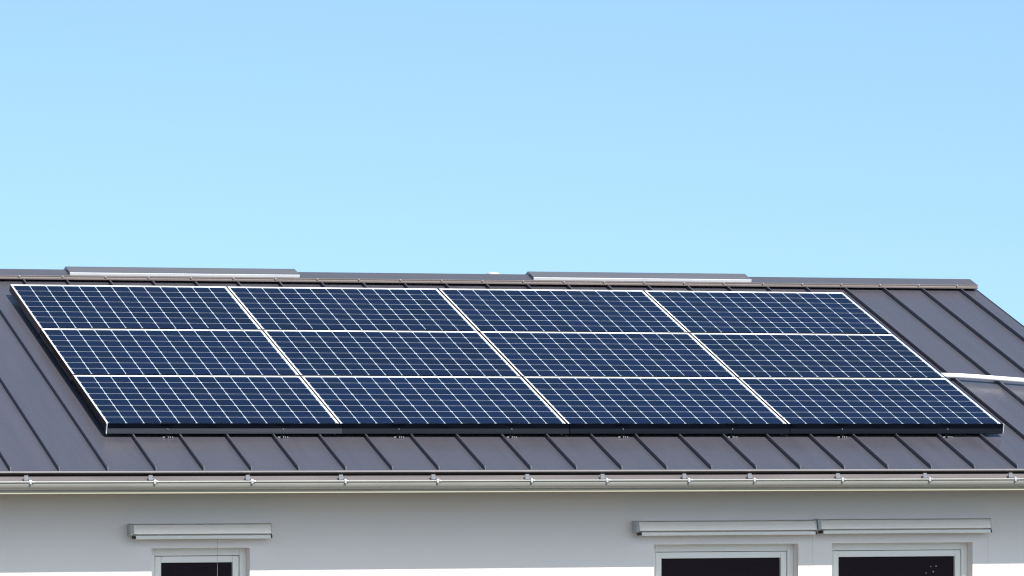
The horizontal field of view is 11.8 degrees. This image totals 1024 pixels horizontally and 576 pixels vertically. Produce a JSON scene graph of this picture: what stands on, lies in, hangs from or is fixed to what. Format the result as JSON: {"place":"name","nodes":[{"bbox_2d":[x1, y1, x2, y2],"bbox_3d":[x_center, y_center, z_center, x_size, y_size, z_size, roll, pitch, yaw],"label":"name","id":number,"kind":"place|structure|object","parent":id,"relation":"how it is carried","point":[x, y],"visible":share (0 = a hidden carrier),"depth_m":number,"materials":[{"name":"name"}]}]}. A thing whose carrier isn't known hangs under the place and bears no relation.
{"place":"outdoors","nodes":[
{"label":"outdoors","id":0,"kind":"place"},
{"bbox_2d":[0,0,1023,325],"label":"sky","id":1,"kind":"structure","parent":0,"point":[752,138],"materials":[{"name":"blue"}]},
{"label":"ground","id":2,"kind":"structure","parent":0,"visible":0},
{"bbox_2d":[0,266,1023,575],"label":"house","id":3,"kind":"structure","parent":2,"relation":"on","point":[82,492],"depth_m":35.51,"materials":[{"name":"grey"}]},
{"bbox_2d":[93,327,174,437],"bbox_3d":[-2.914,0.511,36.238,0.096,0.103,3.350,1,17,-18],"label":"mounting rail","id":4,"kind":"object","parent":3,"relation":"attached to","point":[166,436],"visible":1,"depth_m":34.75,"materials":[{"name":"silver metal"}]},
{"bbox_2d":[9,284,260,334],"bbox_3d":[-2.857,0.167,37.361,1.698,0.054,1.081,1,17,-18],"label":"solar panel","id":5,"kind":"object","parent":4,"relation":"attached to","point":[118,307],"visible":1,"depth_m":37.34,"materials":[{"name":"blue glass"}]},
{"bbox_2d":[40,328,298,380],"bbox_3d":[-2.532,0.491,36.371,1.698,0.054,1.101,1,17,-18],"label":"solar panel","id":6,"kind":"object","parent":4,"relation":"attached to","point":[190,352],"visible":1,"depth_m":36.34,"materials":[{"name":"blue"}]},
{"bbox_2d":[72,375,341,433],"bbox_3d":[-2.189,0.831,35.367,1.724,0.075,1.127,1,17,-18],"label":"solar panel","id":7,"kind":"object","parent":4,"relation":"attached to","point":[133,404],"visible":1,"depth_m":35.24,"materials":[{"name":"blue"}]},
{"bbox_2d":[151,548,245,575],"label":"window","id":8,"kind":"structure","parent":3,"relation":"in","point":[164,561],"depth_m":34.80,"materials":[{"name":"white plastic"}]},
{"bbox_2d":[202,328,289,437],"bbox_3d":[-2.116,0.519,36.502,0.096,0.103,3.350,1,17,-18],"label":"mounting rail","id":9,"kind":"object","parent":3,"relation":"attached to","point":[281,436],"visible":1,"depth_m":35.01,"materials":[{"name":"silver metal"}]},
{"bbox_2d":[313,329,405,437],"bbox_3d":[-1.301,0.527,36.773,0.096,0.103,3.350,1,17,-18],"label":"mounting rail","id":10,"kind":"object","parent":3,"relation":"attached to","point":[397,436],"visible":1,"depth_m":35.28,"materials":[{"name":"silver metal"}]},
{"bbox_2d":[227,287,476,330],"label":"solar panel","id":11,"kind":"object","parent":10,"relation":"attached to","point":[348,309],"visible":1,"depth_m":37.88,"materials":[{"name":"blue"}]},
{"bbox_2d":[263,330,519,376],"bbox_3d":[-0.909,0.509,36.899,1.698,0.054,1.081,1,17,-18],"label":"solar panel","id":12,"kind":"object","parent":10,"relation":"attached to","point":[374,353],"visible":1,"depth_m":36.88,"materials":[{"name":"blue"}]},
{"bbox_2d":[301,376,568,433],"bbox_3d":[-0.566,0.849,35.895,1.724,0.072,1.107,1,17,-18],"label":"solar panel","id":13,"kind":"object","parent":10,"relation":"attached to","point":[423,405],"visible":1,"depth_m":35.78,"materials":[{"name":"blue"}]},
{"bbox_2d":[420,329,518,437],"bbox_3d":[-0.495,0.534,37.040,0.096,0.103,3.350,1,17,-18],"label":"mounting rail","id":14,"kind":"object","parent":3,"relation":"attached to","point":[511,423],"visible":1,"depth_m":35.55,"materials":[{"name":"silver metal"}]},
{"bbox_2d":[526,330,629,437],"bbox_3d":[0.312,0.542,37.307,0.096,0.103,3.350,1,17,-18],"label":"mounting rail","id":15,"kind":"object","parent":3,"relation":"attached to","point":[621,436],"visible":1,"depth_m":35.81,"materials":[{"name":"silver metal"}]},
{"bbox_2d":[479,331,734,377],"bbox_3d":[0.715,0.525,37.438,1.698,0.054,1.081,1,17,-18],"label":"solar panel","id":16,"kind":"object","parent":15,"relation":"attached to","point":[582,354],"visible":1,"depth_m":37.42,"materials":[{"name":"blue"}]},
{"bbox_2d":[631,331,738,437],"bbox_3d":[1.118,0.550,37.575,0.096,0.103,3.350,1,17,-18],"label":"mounting rail","id":17,"kind":"object","parent":3,"relation":"attached to","point":[730,435],"visible":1,"depth_m":36.08,"materials":[{"name":"silver metal"}]},
{"bbox_2d":[438,289,686,332],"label":"solar panel","id":18,"kind":"object","parent":17,"relation":"attached to","point":[514,310],"visible":1,"depth_m":38.42,"materials":[{"name":"blue"}]},
{"bbox_2d":[523,377,789,433],"bbox_3d":[1.058,0.865,36.433,1.724,0.072,1.107,1,17,-18],"label":"solar panel","id":19,"kind":"object","parent":17,"relation":"attached to","point":[654,405],"visible":1,"depth_m":36.32,"materials":[{"name":"blue"}]},
{"bbox_2d":[654,544,792,575],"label":"window","id":20,"kind":"structure","parent":3,"relation":"in","point":[676,559],"depth_m":36.05,"materials":[{"name":"white plastic"}]},
{"bbox_2d":[736,332,848,437],"bbox_3d":[1.937,0.558,37.846,0.096,0.103,3.350,1,17,-18],"label":"mounting rail","id":21,"kind":"object","parent":3,"relation":"attached to","point":[840,436],"visible":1,"depth_m":36.35,"materials":[{"name":"silver metal"}]},
{"bbox_2d":[644,291,894,334],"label":"solar panel","id":22,"kind":"object","parent":21,"relation":"attached to","point":[689,312],"visible":1,"depth_m":38.96,"materials":[{"name":"blue"}]},
{"bbox_2d":[836,332,953,437],"bbox_3d":[2.737,0.566,38.111,0.096,0.103,3.350,1,17,-18],"label":"mounting rail","id":23,"kind":"object","parent":3,"relation":"attached to","point":[945,435],"visible":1,"depth_m":36.62,"materials":[{"name":"silver metal"}]},
{"bbox_2d":[690,333,947,378],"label":"solar panel","id":24,"kind":"object","parent":23,"relation":"attached to","point":[750,355],"visible":1,"depth_m":37.96,"materials":[{"name":"blue"}]},
{"bbox_2d":[738,378,1003,433],"bbox_3d":[2.681,0.878,36.982,1.728,0.075,1.127,1,17,-18],"label":"solar panel","id":25,"kind":"object","parent":23,"relation":"attached to","point":[872,405],"visible":1,"depth_m":36.86,"materials":[{"name":"blue"}]},
{"bbox_2d":[832,542,966,575],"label":"window","id":26,"kind":"structure","parent":3,"relation":"in","point":[940,558],"depth_m":36.48,"materials":[{"name":"white plastic"}]},
{"bbox_2d":[942,373,1023,382],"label":"conduit pipe","id":27,"kind":"object","parent":3,"relation":"on","point":[983,377],"visible":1,"depth_m":38.02,"materials":[{"name":"white plastic"}]}
]}

